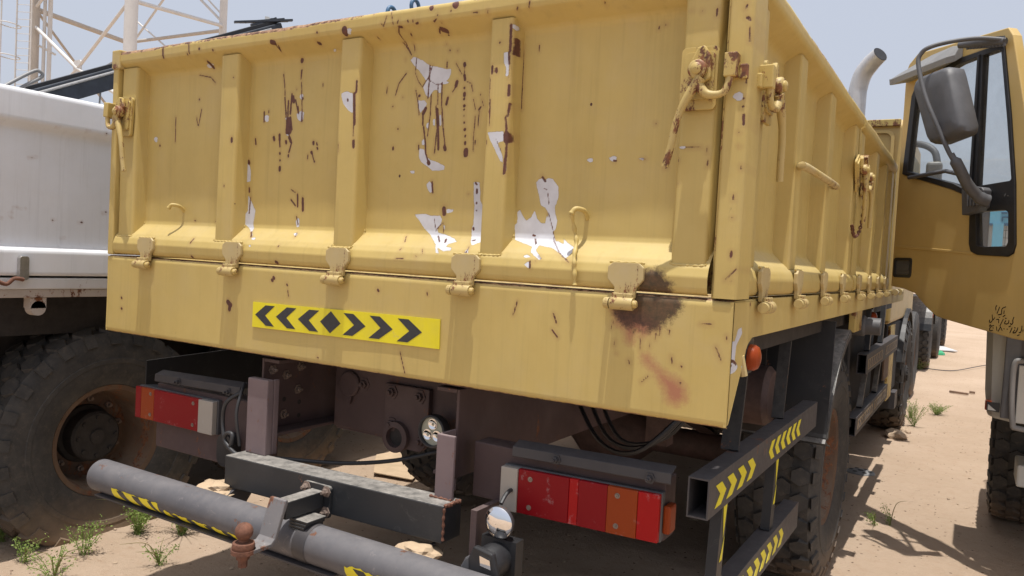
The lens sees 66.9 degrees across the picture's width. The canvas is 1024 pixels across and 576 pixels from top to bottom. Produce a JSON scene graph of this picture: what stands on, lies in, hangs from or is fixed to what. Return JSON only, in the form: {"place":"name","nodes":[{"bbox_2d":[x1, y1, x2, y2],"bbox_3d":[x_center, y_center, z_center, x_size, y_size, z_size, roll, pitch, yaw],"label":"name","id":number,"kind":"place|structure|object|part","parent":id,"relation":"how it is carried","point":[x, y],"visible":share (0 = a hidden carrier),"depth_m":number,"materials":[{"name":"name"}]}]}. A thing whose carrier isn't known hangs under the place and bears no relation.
{"place":"outdoors","nodes":[
{"label":"outdoors","id":0,"kind":"place"},
{"bbox_2d":[0,0,227,102],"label":"lattice tower","id":1,"kind":"structure","parent":0,"point":[131,34],"depth_m":33.86,"materials":[{"name":"white metal"}]},
{"bbox_2d":[0,293,1023,575],"bbox_3d":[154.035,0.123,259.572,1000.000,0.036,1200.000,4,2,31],"label":"ground","id":2,"kind":"structure","parent":0,"point":[916,535],"depth_m":4.55,"materials":[{"name":"beige sand"}]},
{"bbox_2d":[0,528,9,542],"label":"weed","id":3,"kind":"object","parent":2,"relation":"on","point":[2,535],"visible":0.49,"depth_m":3.76,"materials":[{"name":"green plant"}]},
{"bbox_2d":[11,533,48,563],"bbox_3d":[-2.218,1.213,3.553,0.215,0.123,0.154,7,5,64],"label":"weed","id":4,"kind":"object","parent":2,"relation":"on","point":[26,551],"visible":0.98,"depth_m":3.57,"materials":[{"name":"green plant"}]},
{"bbox_2d":[24,541,97,575],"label":"weed","id":5,"kind":"object","parent":2,"relation":"on","point":[57,566],"visible":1,"depth_m":3.40,"materials":[{"name":"green plant"}]},
{"bbox_2d":[65,514,111,554],"bbox_3d":[-2.031,1.189,3.660,0.180,0.188,0.205,4,2,31],"label":"weed","id":6,"kind":"object","parent":2,"relation":"on","point":[82,534],"visible":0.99,"depth_m":3.68,"materials":[{"name":"green plant"}]},
{"bbox_2d":[95,499,153,534],"bbox_3d":[-1.929,1.160,3.978,0.309,0.213,0.252,4,2,31],"label":"weed","id":7,"kind":"object","parent":2,"relation":"on","point":[141,518],"visible":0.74,"depth_m":3.95,"materials":[{"name":"green plant"}]},
{"bbox_2d":[120,537,179,566],"bbox_3d":[-1.651,1.221,3.575,0.179,0.146,0.231,4,2,31],"label":"weed","id":8,"kind":"object","parent":2,"relation":"on","point":[157,558],"visible":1,"depth_m":3.58,"materials":[{"name":"green plant"}]},
{"bbox_2d":[153,518,187,535],"bbox_3d":[-1.760,1.161,3.969,0.480,0.247,0.400,4,2,31],"label":"weed","id":9,"kind":"object","parent":2,"relation":"on","point":[182,529],"visible":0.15,"depth_m":4.00,"materials":[{"name":"green plant"}]},
{"bbox_2d":[0,0,420,546],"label":"flatbed truck","id":10,"kind":"object","parent":2,"relation":"on","point":[72,372],"visible":0.24,"depth_m":3.75,"materials":[{"name":"white paint"}]},
{"bbox_2d":[197,479,233,496],"bbox_3d":[-1.023,0.693,2.673,0.160,0.064,0.128,4,2,13],"label":"rock","id":11,"kind":"object","parent":2,"relation":"on","point":[220,487],"visible":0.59,"depth_m":2.64,"materials":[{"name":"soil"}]},
{"bbox_2d":[374,452,413,479],"bbox_3d":[-0.787,1.241,5.479,0.357,0.006,0.790,3,2,-8],"label":"cardboard sheet","id":12,"kind":"object","parent":2,"relation":"on","point":[398,469],"visible":0.39,"depth_m":5.34,"materials":[{"name":"beige cardboard"}]},
{"bbox_2d":[395,540,442,558],"bbox_3d":[-0.269,0.759,2.227,0.116,0.059,0.134,2,2,-31],"label":"rock","id":13,"kind":"object","parent":2,"relation":"on","point":[423,548],"visible":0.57,"depth_m":2.20,"materials":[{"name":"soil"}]},
{"bbox_2d":[87,0,942,575],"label":"dump truck","id":14,"kind":"object","parent":2,"relation":"on","point":[493,250],"visible":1,"depth_m":2.38,"materials":[{"name":"beige paint"}]},
{"bbox_2d":[10,412,1023,575],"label":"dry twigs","id":15,"kind":"object","parent":2,"relation":"on","point":[696,522],"visible":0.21,"depth_m":4.28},
{"bbox_2d":[28,408,1009,575],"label":"pebbles","id":16,"kind":"object","parent":2,"relation":"on","point":[474,504],"visible":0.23,"depth_m":4.65,"materials":[{"name":"stone"}]},
{"bbox_2d":[846,467,874,475],"bbox_3d":[2.715,1.431,6.036,0.216,0.026,0.216,4,2,31],"label":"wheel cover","id":17,"kind":"object","parent":2,"relation":"on","point":[860,471],"visible":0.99,"depth_m":6.00,"materials":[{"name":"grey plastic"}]},
{"bbox_2d":[864,511,877,525],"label":"weed","id":18,"kind":"object","parent":2,"relation":"on","point":[872,519],"visible":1,"depth_m":4.77,"materials":[{"name":"green plant"}]},
{"bbox_2d":[880,501,902,524],"bbox_3d":[2.369,1.398,4.783,0.187,0.153,0.088,3,2,-3],"label":"weed","id":19,"kind":"object","parent":2,"relation":"on","point":[888,519],"visible":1,"depth_m":4.78,"materials":[{"name":"green plant"}]},
{"bbox_2d":[885,428,907,439],"bbox_3d":[3.697,1.413,7.446,0.204,0.118,0.202,4,2,31],"label":"rock","id":20,"kind":"object","parent":2,"relation":"on","point":[893,433],"visible":0.89,"depth_m":7.38,"materials":[{"name":"stone"}]},
{"bbox_2d":[896,426,910,433],"bbox_3d":[3.879,1.415,7.683,0.137,0.084,0.151,4,2,31],"label":"clod","id":21,"kind":"object","parent":2,"relation":"on","point":[904,429],"visible":0.64,"depth_m":7.64,"materials":[{"name":"stone"}]},
{"bbox_2d":[906,399,918,417],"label":"weed","id":22,"kind":"object","parent":2,"relation":"on","point":[909,406],"visible":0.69,"depth_m":8.49,"materials":[{"name":"green plant"}]},
{"bbox_2d":[905,405,928,426],"bbox_3d":[4.173,1.320,8.063,0.281,0.248,0.308,1,3,-40],"label":"weed","id":23,"kind":"object","parent":2,"relation":"on","point":[914,418],"visible":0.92,"depth_m":8.02,"materials":[{"name":"green plant"}]},
{"bbox_2d":[908,296,935,395],"bbox_3d":[5.339,-0.009,12.398,2.405,2.690,5.900,4,2,31],"label":"parked truck","id":24,"kind":"object","parent":2,"relation":"on","point":[924,316],"visible":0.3,"depth_m":12.92,"materials":[{"name":"paint"}]},
{"bbox_2d":[917,358,933,369],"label":"weed","id":25,"kind":"object","parent":2,"relation":"on","point":[921,365],"visible":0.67,"depth_m":13.12,"materials":[{"name":"green plant"}]},
{"bbox_2d":[913,294,946,357],"bbox_3d":[8.372,-0.030,17.342,2.405,2.690,5.900,4,2,31],"label":"parked truck","id":26,"kind":"object","parent":2,"relation":"on","point":[939,332],"visible":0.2,"depth_m":15.18,"materials":[{"name":"white paint"}]},
{"bbox_2d":[929,403,950,414],"bbox_3d":[4.841,1.375,8.771,0.280,0.156,0.264,4,2,31],"label":"weed","id":27,"kind":"object","parent":2,"relation":"on","point":[936,411],"visible":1,"depth_m":8.78,"materials":[{"name":"green plant"}]},
{"bbox_2d":[939,346,957,351],"bbox_3d":[9.232,1.325,17.299,1.250,0.040,1.700,4,2,31],"label":"paper sheet","id":28,"kind":"object","parent":2,"relation":"on","point":[942,348],"visible":0.17,"depth_m":17.04,"materials":[{"name":"white paper"}]},
{"bbox_2d":[925,365,985,370],"bbox_3d":[8.298,1.409,13.866,2.700,0.046,0.471,2,2,-28],"label":"cable","id":29,"kind":"object","parent":2,"relation":"on","point":[954,370],"visible":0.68,"depth_m":13.25,"materials":[{"name":"black rubber"}]},
{"bbox_2d":[889,28,1023,522],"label":"parked truck","id":30,"kind":"object","parent":2,"relation":"on","point":[947,265],"visible":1,"depth_m":4.14,"materials":[{"name":"beige paint"}]},
{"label":"door","id":31,"kind":"part","parent":30,"relation":"part of","materials":[{"name":"beige paint"}]},
{"bbox_2d":[949,390,968,394],"bbox_3d":[6.061,1.420,10.512,0.035,0.035,0.242,2,3,-35],"label":"stick","id":32,"kind":"object","parent":2,"relation":"on","point":[958,392],"visible":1,"depth_m":10.50,"materials":[{"name":"brown wood"}]},
{"bbox_2d":[0,0,1023,184],"label":"sky","id":33,"kind":"structure","parent":0,"point":[845,32],"materials":[{"name":"blue"}]},
{"bbox_2d":[982,211,1007,246],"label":"window","id":34,"kind":"structure","parent":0,"point":[995,228],"depth_m":35.59,"materials":[{"name":"blue glass"}]}
]}

